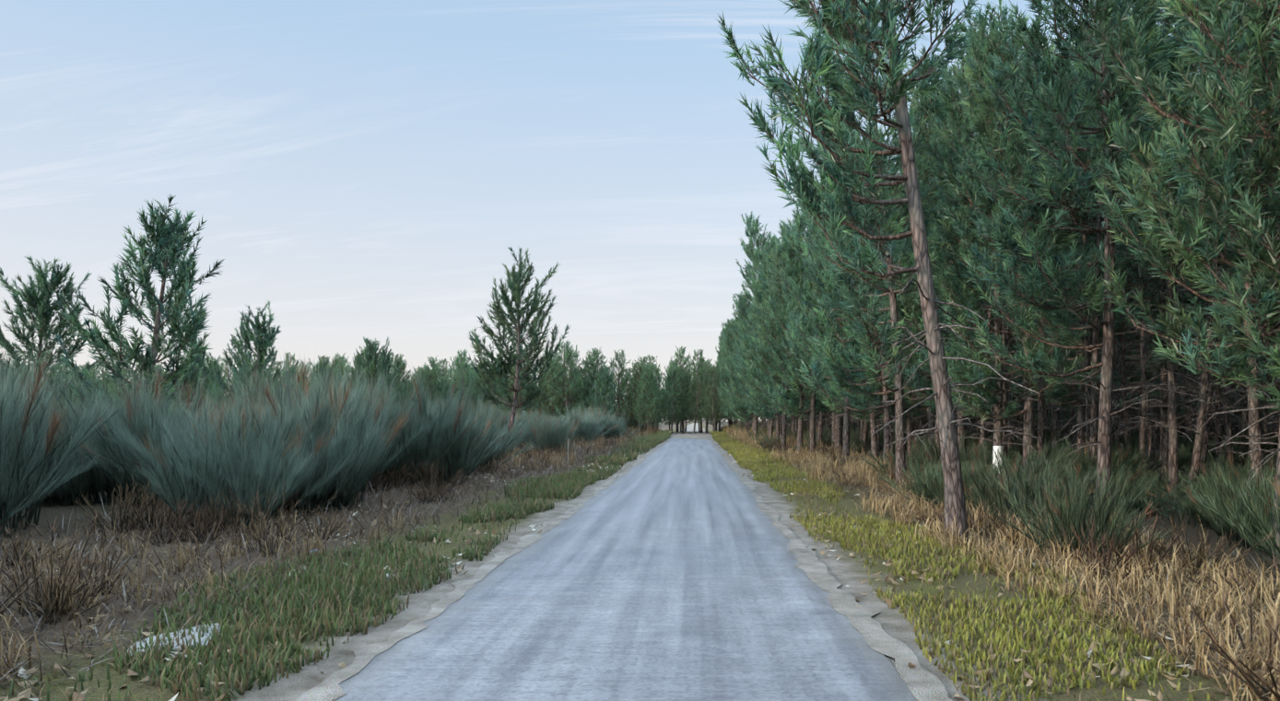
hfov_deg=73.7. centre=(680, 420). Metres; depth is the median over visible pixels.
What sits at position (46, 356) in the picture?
pine tree
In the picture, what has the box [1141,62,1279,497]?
pine tree
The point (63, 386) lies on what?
pine tree
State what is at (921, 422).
pine tree
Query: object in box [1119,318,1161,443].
pine tree
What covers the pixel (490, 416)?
broom shrub
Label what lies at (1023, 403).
pine tree
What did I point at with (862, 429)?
pine tree
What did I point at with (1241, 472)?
heath shrub
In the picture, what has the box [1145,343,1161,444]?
pine tree
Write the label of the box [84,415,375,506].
broom shrub
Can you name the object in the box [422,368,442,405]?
pine tree
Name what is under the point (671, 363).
pine tree
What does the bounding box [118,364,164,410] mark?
pine tree
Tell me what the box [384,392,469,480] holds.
broom shrub
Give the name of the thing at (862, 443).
heath shrub
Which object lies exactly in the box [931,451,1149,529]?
heath shrub
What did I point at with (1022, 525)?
dry bush
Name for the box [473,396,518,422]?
broom shrub
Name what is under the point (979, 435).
heath shrub
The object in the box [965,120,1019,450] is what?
pine tree
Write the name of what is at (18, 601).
grass tuft
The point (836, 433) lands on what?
pine tree
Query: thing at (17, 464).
broom shrub
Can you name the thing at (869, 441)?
heath shrub
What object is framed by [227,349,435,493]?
broom shrub
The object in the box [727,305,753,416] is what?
pine tree
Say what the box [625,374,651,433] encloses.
pine tree
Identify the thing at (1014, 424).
pine tree
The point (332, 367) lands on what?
pine tree
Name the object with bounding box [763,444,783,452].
dry bush
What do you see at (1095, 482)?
heath shrub
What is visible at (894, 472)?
dry bush
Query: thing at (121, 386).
pine tree
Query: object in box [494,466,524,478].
dry bush
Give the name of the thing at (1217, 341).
pine tree
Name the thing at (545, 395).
pine tree
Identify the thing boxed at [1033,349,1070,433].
pine tree
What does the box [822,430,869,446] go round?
heath shrub
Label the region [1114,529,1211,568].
dry bush
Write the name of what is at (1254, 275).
pine tree
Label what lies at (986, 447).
heath shrub
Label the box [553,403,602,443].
broom shrub
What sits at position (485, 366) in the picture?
young pine tree
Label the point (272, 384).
pine tree
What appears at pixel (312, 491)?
broom shrub
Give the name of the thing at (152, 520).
dry bush
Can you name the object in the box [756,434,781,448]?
heath shrub
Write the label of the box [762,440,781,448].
dry bush
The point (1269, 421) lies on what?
broom shrub
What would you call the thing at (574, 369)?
pine tree
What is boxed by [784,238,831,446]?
pine tree
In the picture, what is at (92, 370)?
pine tree
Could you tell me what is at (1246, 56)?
pine tree
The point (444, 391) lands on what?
young pine tree
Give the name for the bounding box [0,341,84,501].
broom shrub
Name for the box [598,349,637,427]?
pine tree
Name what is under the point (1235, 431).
pine tree
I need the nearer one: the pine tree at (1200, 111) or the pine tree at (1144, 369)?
the pine tree at (1200, 111)
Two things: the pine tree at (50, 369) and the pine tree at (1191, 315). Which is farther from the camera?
the pine tree at (50, 369)
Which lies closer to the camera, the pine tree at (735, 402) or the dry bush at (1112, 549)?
the dry bush at (1112, 549)
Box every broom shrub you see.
[0,337,62,434]
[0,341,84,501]
[0,347,132,538]
[1,425,132,507]
[8,371,154,500]
[30,395,108,503]
[34,381,84,432]
[43,409,82,449]
[44,354,248,506]
[58,417,120,493]
[60,387,302,506]
[84,405,235,499]
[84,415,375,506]
[100,364,411,511]
[122,394,334,529]
[133,393,221,419]
[137,393,242,422]
[156,393,220,420]
[164,386,365,505]
[184,394,239,417]
[192,411,360,521]
[211,355,350,420]
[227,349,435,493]
[232,363,415,514]
[370,362,492,485]
[374,385,504,486]
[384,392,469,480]
[393,398,481,428]
[411,393,494,428]
[431,414,514,476]
[453,392,536,445]
[464,410,534,471]
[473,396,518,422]
[484,421,552,460]
[498,406,565,445]
[504,414,577,449]
[520,414,579,454]
[547,411,595,442]
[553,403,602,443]
[558,414,621,440]
[573,403,610,416]
[576,409,629,440]
[579,406,615,440]
[605,411,626,426]
[615,424,640,438]
[621,413,646,431]
[1177,415,1195,436]
[1177,423,1186,438]
[1192,412,1237,439]
[1260,411,1273,434]
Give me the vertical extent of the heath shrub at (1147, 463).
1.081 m
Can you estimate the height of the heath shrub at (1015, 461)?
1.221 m
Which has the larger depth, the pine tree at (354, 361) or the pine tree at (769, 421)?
the pine tree at (354, 361)
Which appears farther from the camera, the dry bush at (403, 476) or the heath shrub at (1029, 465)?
the dry bush at (403, 476)
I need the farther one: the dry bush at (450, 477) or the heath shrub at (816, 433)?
the heath shrub at (816, 433)
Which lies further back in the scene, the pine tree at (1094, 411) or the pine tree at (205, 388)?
the pine tree at (205, 388)
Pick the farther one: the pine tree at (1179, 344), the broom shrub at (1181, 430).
the broom shrub at (1181, 430)
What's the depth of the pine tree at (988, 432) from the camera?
62.32 m
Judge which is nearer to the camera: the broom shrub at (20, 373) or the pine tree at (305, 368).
the broom shrub at (20, 373)
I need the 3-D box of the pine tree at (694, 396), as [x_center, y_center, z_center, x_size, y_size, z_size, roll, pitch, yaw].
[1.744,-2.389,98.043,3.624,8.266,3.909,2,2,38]
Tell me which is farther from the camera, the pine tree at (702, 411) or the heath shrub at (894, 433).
the pine tree at (702, 411)
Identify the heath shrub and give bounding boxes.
[729,422,751,431]
[743,431,764,440]
[747,429,767,437]
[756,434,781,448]
[772,427,798,440]
[786,422,816,435]
[786,439,826,450]
[797,425,832,445]
[804,436,823,445]
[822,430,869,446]
[826,437,869,451]
[832,441,869,454]
[842,423,870,435]
[853,426,893,449]
[856,438,941,479]
[869,421,927,450]
[876,457,977,508]
[878,456,929,479]
[881,434,906,454]
[883,458,942,495]
[903,443,1078,508]
[907,430,993,475]
[910,436,929,462]
[914,456,1015,490]
[918,461,1012,510]
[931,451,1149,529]
[959,439,1014,477]
[962,443,993,464]
[963,467,1094,515]
[965,432,978,444]
[965,434,993,452]
[965,436,1012,458]
[965,449,1059,476]
[966,430,992,443]
[975,452,1043,478]
[981,454,1175,564]
[988,445,1022,460]
[995,457,1166,510]
[1009,440,1087,479]
[1010,497,1155,533]
[1011,438,1037,456]
[1013,434,1149,487]
[1021,421,1061,444]
[1033,431,1072,448]
[1047,440,1112,458]
[1047,460,1120,495]
[1048,431,1076,446]
[1073,434,1141,475]
[1083,450,1148,481]
[1090,470,1194,516]
[1111,445,1163,472]
[1111,465,1208,502]
[1114,429,1153,448]
[1131,465,1274,531]
[1177,434,1195,448]
[1177,443,1193,460]
[1177,449,1219,470]
[1177,470,1276,540]
[1181,438,1224,453]
[1182,439,1239,462]
[1183,467,1275,489]
[1184,460,1275,483]
[1185,449,1276,495]
[1186,463,1279,575]
[1189,434,1215,453]
[1191,462,1276,551]
[1223,425,1278,465]
[1223,428,1278,467]
[1248,453,1277,483]
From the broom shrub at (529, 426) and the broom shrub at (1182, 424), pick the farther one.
the broom shrub at (1182, 424)
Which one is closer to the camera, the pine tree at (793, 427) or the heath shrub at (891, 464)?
the heath shrub at (891, 464)
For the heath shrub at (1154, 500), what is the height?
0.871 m
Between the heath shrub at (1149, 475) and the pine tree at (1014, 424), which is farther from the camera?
the pine tree at (1014, 424)
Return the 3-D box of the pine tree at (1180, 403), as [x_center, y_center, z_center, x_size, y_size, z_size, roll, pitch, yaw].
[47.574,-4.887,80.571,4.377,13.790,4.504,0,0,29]
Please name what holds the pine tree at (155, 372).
on the terrain at (844, 570)
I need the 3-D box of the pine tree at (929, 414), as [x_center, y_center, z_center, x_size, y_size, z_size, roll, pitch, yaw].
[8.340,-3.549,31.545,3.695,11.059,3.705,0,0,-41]
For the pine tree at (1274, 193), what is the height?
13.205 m
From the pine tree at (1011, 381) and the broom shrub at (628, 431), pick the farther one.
the broom shrub at (628, 431)
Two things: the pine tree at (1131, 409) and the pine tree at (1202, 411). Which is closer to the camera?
the pine tree at (1202, 411)
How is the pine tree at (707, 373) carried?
on the terrain at (844, 570)
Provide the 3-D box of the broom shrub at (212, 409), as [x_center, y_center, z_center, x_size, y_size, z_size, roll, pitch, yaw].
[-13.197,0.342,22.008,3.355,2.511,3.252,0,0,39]
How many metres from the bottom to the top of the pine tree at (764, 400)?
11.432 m
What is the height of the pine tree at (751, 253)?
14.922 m
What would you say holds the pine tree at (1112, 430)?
on the terrain at (844, 570)
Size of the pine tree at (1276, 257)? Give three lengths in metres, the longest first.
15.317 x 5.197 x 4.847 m
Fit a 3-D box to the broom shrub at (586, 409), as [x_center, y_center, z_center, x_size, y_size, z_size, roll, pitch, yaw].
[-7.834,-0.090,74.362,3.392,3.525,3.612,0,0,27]
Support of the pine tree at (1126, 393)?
on the terrain at (844, 570)
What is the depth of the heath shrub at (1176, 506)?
15.18 m
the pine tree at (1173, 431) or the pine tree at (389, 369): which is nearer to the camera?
the pine tree at (1173, 431)
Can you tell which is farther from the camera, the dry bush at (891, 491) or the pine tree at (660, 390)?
the pine tree at (660, 390)
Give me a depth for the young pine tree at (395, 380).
81.14 m
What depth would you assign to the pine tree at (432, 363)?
102.30 m
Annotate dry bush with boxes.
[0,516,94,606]
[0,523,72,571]
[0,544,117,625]
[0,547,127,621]
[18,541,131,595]
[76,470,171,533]
[113,485,197,532]
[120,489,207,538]
[124,518,216,545]
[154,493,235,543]
[187,499,254,528]
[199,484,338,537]
[223,492,296,518]
[224,488,299,517]
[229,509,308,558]
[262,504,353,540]
[364,466,400,493]
[374,462,420,488]
[402,456,466,493]
[405,477,452,503]
[409,480,457,504]
[416,466,454,482]
[477,465,499,473]
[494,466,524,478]
[511,444,539,458]
[528,455,552,467]
[534,447,552,460]
[548,444,571,459]
[598,435,613,447]
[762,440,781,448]
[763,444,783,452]
[765,445,791,453]
[798,443,826,455]
[799,454,830,465]
[819,444,840,456]
[822,446,863,469]
[825,444,857,459]
[830,457,859,469]
[833,467,858,481]
[868,455,933,482]
[873,461,926,485]
[873,469,912,493]
[880,476,933,504]
[914,502,1006,526]
[935,500,1006,537]
[984,495,1092,551]
[1019,488,1100,512]
[1059,514,1184,583]
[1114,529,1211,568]
[1124,506,1274,575]
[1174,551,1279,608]
[1183,587,1279,677]
[1189,604,1279,700]
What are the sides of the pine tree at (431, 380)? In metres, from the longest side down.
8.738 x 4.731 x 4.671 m
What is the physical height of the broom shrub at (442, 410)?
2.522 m
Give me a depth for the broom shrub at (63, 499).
16.86 m
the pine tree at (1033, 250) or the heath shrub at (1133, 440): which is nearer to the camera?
the pine tree at (1033, 250)
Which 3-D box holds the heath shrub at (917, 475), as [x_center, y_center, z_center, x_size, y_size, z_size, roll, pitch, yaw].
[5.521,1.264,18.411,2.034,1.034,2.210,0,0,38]
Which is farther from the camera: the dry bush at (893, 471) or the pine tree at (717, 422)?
the pine tree at (717, 422)
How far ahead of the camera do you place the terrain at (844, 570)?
8.90 m
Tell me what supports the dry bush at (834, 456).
on the terrain at (844, 570)
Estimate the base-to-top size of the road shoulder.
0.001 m
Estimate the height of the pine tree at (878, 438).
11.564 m
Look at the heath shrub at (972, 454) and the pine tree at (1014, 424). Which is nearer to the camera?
the heath shrub at (972, 454)
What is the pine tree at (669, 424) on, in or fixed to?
on the terrain at (844, 570)
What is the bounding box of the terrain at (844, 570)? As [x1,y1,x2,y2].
[0,421,1279,700]
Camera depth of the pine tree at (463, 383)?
102.69 m
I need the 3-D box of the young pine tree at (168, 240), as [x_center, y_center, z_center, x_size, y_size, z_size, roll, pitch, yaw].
[-12.203,-1.607,19.247,3.188,7.024,3.904,0,0,-44]
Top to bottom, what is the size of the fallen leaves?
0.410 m
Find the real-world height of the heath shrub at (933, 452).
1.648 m
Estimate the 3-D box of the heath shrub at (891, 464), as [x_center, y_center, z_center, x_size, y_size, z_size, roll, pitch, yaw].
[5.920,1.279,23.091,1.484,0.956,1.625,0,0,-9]
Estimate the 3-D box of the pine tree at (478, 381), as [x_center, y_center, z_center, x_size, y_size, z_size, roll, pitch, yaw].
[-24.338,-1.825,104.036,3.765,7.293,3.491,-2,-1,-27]
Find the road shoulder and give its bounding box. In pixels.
[296,438,952,700]
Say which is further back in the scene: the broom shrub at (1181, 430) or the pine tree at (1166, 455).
the broom shrub at (1181, 430)
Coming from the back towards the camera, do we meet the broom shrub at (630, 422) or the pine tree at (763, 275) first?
the broom shrub at (630, 422)
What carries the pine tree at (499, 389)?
on the terrain at (844, 570)
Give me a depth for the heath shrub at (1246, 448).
32.00 m
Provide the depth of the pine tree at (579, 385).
104.62 m
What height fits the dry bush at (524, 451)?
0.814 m
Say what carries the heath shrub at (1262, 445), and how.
on the terrain at (844, 570)
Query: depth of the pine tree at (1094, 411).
23.16 m
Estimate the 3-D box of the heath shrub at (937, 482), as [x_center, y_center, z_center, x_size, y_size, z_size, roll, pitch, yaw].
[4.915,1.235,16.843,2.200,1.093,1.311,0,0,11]
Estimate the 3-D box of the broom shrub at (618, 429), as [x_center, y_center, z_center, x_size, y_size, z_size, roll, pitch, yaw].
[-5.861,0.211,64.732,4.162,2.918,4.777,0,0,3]
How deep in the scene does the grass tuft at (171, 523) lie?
12.41 m
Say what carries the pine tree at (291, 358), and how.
on the terrain at (844, 570)
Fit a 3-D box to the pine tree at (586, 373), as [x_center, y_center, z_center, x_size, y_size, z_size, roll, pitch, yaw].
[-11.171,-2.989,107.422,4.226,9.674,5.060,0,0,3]
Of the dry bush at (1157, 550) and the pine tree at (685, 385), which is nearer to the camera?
the dry bush at (1157, 550)
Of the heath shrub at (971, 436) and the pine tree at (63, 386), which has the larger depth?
the pine tree at (63, 386)
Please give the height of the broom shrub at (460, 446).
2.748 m
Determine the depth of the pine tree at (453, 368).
113.00 m
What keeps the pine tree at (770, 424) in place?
on the terrain at (844, 570)
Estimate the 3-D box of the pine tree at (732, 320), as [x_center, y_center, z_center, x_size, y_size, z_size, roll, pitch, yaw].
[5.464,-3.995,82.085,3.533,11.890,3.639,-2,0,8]
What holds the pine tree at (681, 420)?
on the terrain at (844, 570)
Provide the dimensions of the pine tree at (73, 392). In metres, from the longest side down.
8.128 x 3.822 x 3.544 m
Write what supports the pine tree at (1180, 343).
on the terrain at (844, 570)
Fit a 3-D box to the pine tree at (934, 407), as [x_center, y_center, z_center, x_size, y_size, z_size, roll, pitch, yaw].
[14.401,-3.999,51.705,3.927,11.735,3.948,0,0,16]
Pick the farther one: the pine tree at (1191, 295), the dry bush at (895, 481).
the pine tree at (1191, 295)
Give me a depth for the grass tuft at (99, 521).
12.71 m
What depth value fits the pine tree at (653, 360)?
113.68 m
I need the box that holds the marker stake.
[566,438,568,464]
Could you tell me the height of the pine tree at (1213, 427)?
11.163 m
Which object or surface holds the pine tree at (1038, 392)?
on the terrain at (844, 570)
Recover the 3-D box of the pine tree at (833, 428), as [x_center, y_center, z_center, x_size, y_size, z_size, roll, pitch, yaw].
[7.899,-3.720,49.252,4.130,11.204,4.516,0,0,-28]
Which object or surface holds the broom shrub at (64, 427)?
on the terrain at (844, 570)
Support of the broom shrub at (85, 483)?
on the terrain at (844, 570)
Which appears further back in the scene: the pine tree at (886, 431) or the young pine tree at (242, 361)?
the young pine tree at (242, 361)
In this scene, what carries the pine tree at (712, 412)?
on the terrain at (844, 570)
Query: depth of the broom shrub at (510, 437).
34.77 m
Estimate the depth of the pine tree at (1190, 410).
53.95 m
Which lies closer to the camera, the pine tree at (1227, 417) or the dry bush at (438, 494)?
the dry bush at (438, 494)
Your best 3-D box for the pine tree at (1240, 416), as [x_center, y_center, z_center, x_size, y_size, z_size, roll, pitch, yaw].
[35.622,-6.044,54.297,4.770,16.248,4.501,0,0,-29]
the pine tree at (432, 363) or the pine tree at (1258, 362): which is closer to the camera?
the pine tree at (1258, 362)
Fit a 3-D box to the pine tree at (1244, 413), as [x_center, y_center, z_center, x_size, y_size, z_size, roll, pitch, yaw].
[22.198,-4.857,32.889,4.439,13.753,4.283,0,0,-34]
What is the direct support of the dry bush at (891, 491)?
on the terrain at (844, 570)
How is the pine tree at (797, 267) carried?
on the terrain at (844, 570)
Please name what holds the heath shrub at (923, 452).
on the terrain at (844, 570)
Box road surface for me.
[332,438,917,700]
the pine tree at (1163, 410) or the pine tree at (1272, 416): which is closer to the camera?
the pine tree at (1163, 410)
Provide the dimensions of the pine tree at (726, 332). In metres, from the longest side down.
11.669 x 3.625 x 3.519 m
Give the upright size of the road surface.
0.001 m
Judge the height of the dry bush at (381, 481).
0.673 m
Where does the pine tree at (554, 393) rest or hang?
on the terrain at (844, 570)
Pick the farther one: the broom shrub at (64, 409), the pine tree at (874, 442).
the pine tree at (874, 442)
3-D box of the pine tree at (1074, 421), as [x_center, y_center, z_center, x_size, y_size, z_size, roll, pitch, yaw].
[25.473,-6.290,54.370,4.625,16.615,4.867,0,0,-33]
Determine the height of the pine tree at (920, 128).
13.212 m
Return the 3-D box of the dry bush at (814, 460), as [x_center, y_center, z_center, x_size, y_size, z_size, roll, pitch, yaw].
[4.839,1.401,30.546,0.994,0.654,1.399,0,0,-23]
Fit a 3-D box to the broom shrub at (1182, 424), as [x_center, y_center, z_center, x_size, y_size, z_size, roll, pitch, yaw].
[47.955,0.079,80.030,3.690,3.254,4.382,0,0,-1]
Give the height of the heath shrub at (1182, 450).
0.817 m
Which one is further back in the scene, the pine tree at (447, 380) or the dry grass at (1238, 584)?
the pine tree at (447, 380)
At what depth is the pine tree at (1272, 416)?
62.93 m
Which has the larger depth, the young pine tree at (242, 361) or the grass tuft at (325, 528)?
the young pine tree at (242, 361)
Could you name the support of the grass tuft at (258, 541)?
on the terrain at (844, 570)
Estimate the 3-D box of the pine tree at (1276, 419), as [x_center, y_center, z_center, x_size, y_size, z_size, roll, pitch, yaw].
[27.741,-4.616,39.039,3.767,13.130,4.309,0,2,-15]
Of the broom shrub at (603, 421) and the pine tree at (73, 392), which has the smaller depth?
the broom shrub at (603, 421)
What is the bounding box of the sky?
[0,0,1200,421]
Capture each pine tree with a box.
[0,255,107,425]
[31,347,69,411]
[41,356,57,378]
[44,364,69,411]
[53,194,224,432]
[58,356,76,413]
[62,369,88,411]
[71,364,103,404]
[87,354,125,409]
[105,348,140,411]
[110,369,127,405]
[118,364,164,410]
[139,364,163,402]
[165,334,228,411]
[188,360,212,400]
[196,299,300,412]
[202,360,226,404]
[205,355,221,383]
[216,357,238,406]
[222,349,262,402]
[260,360,283,393]
[260,368,281,402]
[272,375,283,401]
[276,352,302,396]
[284,364,300,392]
[290,361,317,406]
[299,355,347,399]
[315,355,338,390]
[328,352,347,384]
[329,355,355,396]
[334,361,352,388]
[344,340,383,403]
[347,353,367,398]
[355,336,410,411]
[376,352,405,399]
[376,367,409,410]
[386,353,412,408]
[389,357,415,411]
[405,368,435,406]
[412,366,425,387]
[414,355,446,408]
[414,366,441,408]
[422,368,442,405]
[428,380,456,412]
[434,358,453,395]
[440,367,456,390]
[444,356,473,395]
[445,349,482,411]
[450,364,470,407]
[452,369,474,405]
[464,369,482,407]
[467,245,571,456]
[469,374,502,410]
[471,379,489,409]
[475,375,507,412]
[491,352,532,421]
[492,364,507,409]
[497,348,541,418]
[502,362,545,418]
[533,363,573,421]
[534,350,568,419]
[538,361,572,421]
[545,340,587,420]
[547,344,591,417]
[561,366,589,415]
[568,367,595,417]
[576,350,609,414]
[580,346,618,414]
[580,360,596,405]
[585,361,617,417]
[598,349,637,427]
[613,374,622,412]
[614,367,633,411]
[615,367,634,413]
[618,358,657,430]
[623,356,664,430]
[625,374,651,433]
[632,363,672,431]
[632,365,663,434]
[640,354,666,428]
[643,369,667,429]
[659,358,683,432]
[659,365,681,431]
[660,346,702,433]
[660,364,688,434]
[665,364,701,433]
[679,364,711,434]
[679,372,689,432]
[680,349,716,433]
[683,371,692,431]
[689,372,706,432]
[691,362,721,433]
[692,359,716,432]
[698,364,725,431]
[708,418,726,431]
[711,356,726,432]
[712,328,732,426]
[714,328,728,421]
[714,362,734,431]
[715,0,1049,542]
[715,318,752,433]
[716,321,738,427]
[716,373,741,431]
[718,373,742,423]
[721,318,751,431]
[722,290,757,432]
[725,302,754,432]
[725,379,764,434]
[727,210,794,443]
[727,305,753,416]
[735,233,795,443]
[737,304,781,437]
[739,220,830,452]
[740,275,770,434]
[740,416,766,430]
[741,239,807,450]
[744,238,785,425]
[747,178,850,456]
[777,95,885,463]
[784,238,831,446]
[784,284,855,446]
[788,0,946,492]
[788,238,855,450]
[789,417,798,431]
[790,238,857,448]
[790,303,832,437]
[791,413,798,433]
[794,191,914,462]
[806,411,826,428]
[816,130,911,462]
[821,305,892,454]
[828,345,893,451]
[841,307,925,460]
[850,420,870,442]
[863,192,934,455]
[866,35,1010,453]
[868,52,988,457]
[888,180,926,456]
[893,129,933,455]
[902,6,1060,457]
[904,306,936,425]
[905,392,927,446]
[907,175,992,442]
[915,380,936,440]
[917,11,1078,473]
[919,374,936,445]
[923,417,927,442]
[924,0,1103,477]
[930,280,995,457]
[948,0,1201,511]
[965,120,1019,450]
[965,307,992,435]
[965,411,974,435]
[971,376,1010,435]
[979,23,1101,457]
[979,122,1083,457]
[980,303,1049,448]
[984,276,1037,457]
[987,313,1021,422]
[989,329,1046,438]
[992,154,1125,457]
[1005,293,1065,435]
[1009,336,1023,446]
[1010,336,1075,434]
[1031,234,1092,458]
[1032,0,1168,469]
[1032,40,1139,461]
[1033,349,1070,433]
[1045,221,1122,445]
[1045,330,1068,431]
[1048,403,1068,442]
[1056,0,1268,503]
[1056,322,1079,448]
[1060,352,1101,419]
[1061,404,1078,434]
[1066,222,1103,446]
[1070,216,1128,425]
[1080,0,1279,561]
[1090,338,1129,367]
[1091,189,1188,462]
[1098,226,1182,457]
[1098,321,1136,446]
[1098,333,1137,446]
[1099,322,1150,434]
[1101,211,1181,461]
[1101,340,1137,443]
[1102,70,1241,479]
[1102,330,1136,446]
[1112,286,1138,448]
[1114,291,1167,447]
[1115,0,1279,501]
[1115,23,1197,471]
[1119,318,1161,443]
[1120,364,1138,435]
[1124,261,1198,423]
[1127,323,1181,433]
[1128,364,1139,424]
[1133,344,1153,439]
[1135,277,1198,432]
[1135,316,1185,450]
[1136,276,1203,431]
[1139,0,1279,490]
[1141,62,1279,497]
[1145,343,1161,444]
[1147,345,1189,431]
[1150,99,1279,478]
[1157,268,1262,468]
[1164,152,1279,474]
[1166,337,1201,425]
[1176,262,1257,425]
[1176,310,1210,436]
[1176,317,1203,446]
[1177,300,1210,433]
[1177,367,1193,438]
[1195,331,1243,441]
[1196,331,1264,435]
[1197,0,1279,430]
[1197,269,1243,429]
[1197,308,1240,441]
[1212,223,1279,464]
[1214,153,1279,466]
[1217,274,1279,434]
[1219,323,1244,435]
[1228,306,1277,435]
[1230,272,1279,441]
[1236,317,1279,430]
[1240,130,1279,429]
[1256,132,1279,325]
[1256,273,1279,442]
[1256,278,1279,423]
[1257,340,1277,431]
[1259,340,1275,440]
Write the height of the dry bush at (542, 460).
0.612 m
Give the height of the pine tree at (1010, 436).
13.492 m
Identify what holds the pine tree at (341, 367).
on the terrain at (844, 570)
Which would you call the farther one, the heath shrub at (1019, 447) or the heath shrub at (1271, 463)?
the heath shrub at (1019, 447)
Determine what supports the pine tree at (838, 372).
on the terrain at (844, 570)
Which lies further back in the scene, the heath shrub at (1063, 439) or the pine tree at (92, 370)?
the pine tree at (92, 370)
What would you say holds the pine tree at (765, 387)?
on the terrain at (844, 570)
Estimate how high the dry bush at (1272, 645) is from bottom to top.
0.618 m
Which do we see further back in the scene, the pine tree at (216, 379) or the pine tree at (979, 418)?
the pine tree at (216, 379)
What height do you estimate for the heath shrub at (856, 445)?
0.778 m
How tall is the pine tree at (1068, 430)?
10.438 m
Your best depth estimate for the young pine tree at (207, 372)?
60.68 m
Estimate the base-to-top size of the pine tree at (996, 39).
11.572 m
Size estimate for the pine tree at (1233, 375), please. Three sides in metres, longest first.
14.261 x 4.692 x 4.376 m
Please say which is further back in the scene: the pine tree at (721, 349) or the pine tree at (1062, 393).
the pine tree at (721, 349)
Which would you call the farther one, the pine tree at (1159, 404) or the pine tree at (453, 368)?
the pine tree at (453, 368)
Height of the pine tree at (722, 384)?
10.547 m
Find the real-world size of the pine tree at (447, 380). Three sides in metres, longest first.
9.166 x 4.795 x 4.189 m
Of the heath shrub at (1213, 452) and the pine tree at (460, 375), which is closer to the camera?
the heath shrub at (1213, 452)
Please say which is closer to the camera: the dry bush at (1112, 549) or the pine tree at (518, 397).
the dry bush at (1112, 549)
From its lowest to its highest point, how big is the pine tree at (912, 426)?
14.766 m
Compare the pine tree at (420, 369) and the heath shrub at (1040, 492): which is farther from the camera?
the pine tree at (420, 369)
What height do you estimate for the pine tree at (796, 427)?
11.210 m
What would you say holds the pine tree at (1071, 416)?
on the terrain at (844, 570)
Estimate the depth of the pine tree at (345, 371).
105.41 m
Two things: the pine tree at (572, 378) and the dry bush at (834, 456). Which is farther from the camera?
the pine tree at (572, 378)
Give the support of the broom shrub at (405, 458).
on the terrain at (844, 570)
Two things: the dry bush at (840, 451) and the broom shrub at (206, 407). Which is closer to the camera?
the broom shrub at (206, 407)
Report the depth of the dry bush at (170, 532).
11.60 m
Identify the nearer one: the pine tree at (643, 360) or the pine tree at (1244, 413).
the pine tree at (1244, 413)
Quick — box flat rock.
[125,623,220,657]
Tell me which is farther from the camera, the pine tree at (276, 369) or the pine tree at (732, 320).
the pine tree at (276, 369)
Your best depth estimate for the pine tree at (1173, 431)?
18.94 m
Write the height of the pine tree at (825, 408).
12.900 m
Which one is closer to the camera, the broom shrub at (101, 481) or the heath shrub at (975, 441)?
the broom shrub at (101, 481)
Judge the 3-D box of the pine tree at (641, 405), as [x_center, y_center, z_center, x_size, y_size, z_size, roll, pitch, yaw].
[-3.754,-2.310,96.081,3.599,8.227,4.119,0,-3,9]
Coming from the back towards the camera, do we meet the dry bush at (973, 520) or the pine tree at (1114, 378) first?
the pine tree at (1114, 378)
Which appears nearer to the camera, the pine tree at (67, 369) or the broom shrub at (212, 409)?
the broom shrub at (212, 409)
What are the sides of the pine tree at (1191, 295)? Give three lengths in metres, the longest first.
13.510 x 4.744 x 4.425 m
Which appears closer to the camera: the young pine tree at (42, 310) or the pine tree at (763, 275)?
the young pine tree at (42, 310)
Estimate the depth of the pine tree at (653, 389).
96.56 m
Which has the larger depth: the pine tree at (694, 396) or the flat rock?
the pine tree at (694, 396)
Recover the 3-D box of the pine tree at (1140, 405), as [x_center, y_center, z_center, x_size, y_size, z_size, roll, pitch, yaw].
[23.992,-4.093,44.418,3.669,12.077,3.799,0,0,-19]
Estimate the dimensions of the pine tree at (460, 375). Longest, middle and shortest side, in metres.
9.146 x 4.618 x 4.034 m
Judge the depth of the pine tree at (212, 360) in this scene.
109.33 m
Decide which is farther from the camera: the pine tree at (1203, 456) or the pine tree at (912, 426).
the pine tree at (912, 426)
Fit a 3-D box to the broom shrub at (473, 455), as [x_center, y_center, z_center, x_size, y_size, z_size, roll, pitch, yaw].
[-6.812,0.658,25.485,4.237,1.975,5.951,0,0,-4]
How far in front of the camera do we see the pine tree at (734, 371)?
70.56 m
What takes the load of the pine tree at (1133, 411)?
on the terrain at (844, 570)
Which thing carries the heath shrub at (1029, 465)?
on the terrain at (844, 570)
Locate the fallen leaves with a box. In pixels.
[0,451,1279,700]
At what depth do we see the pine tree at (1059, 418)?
61.64 m
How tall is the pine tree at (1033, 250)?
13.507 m
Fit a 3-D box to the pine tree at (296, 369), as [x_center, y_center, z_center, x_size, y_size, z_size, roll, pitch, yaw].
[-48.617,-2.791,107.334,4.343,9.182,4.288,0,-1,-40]
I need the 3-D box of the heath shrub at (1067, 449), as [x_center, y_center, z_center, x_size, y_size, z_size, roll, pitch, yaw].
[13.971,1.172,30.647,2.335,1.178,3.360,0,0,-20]
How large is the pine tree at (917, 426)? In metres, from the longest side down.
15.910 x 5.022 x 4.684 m
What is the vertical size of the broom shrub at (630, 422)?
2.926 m
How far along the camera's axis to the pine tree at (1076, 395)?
69.37 m

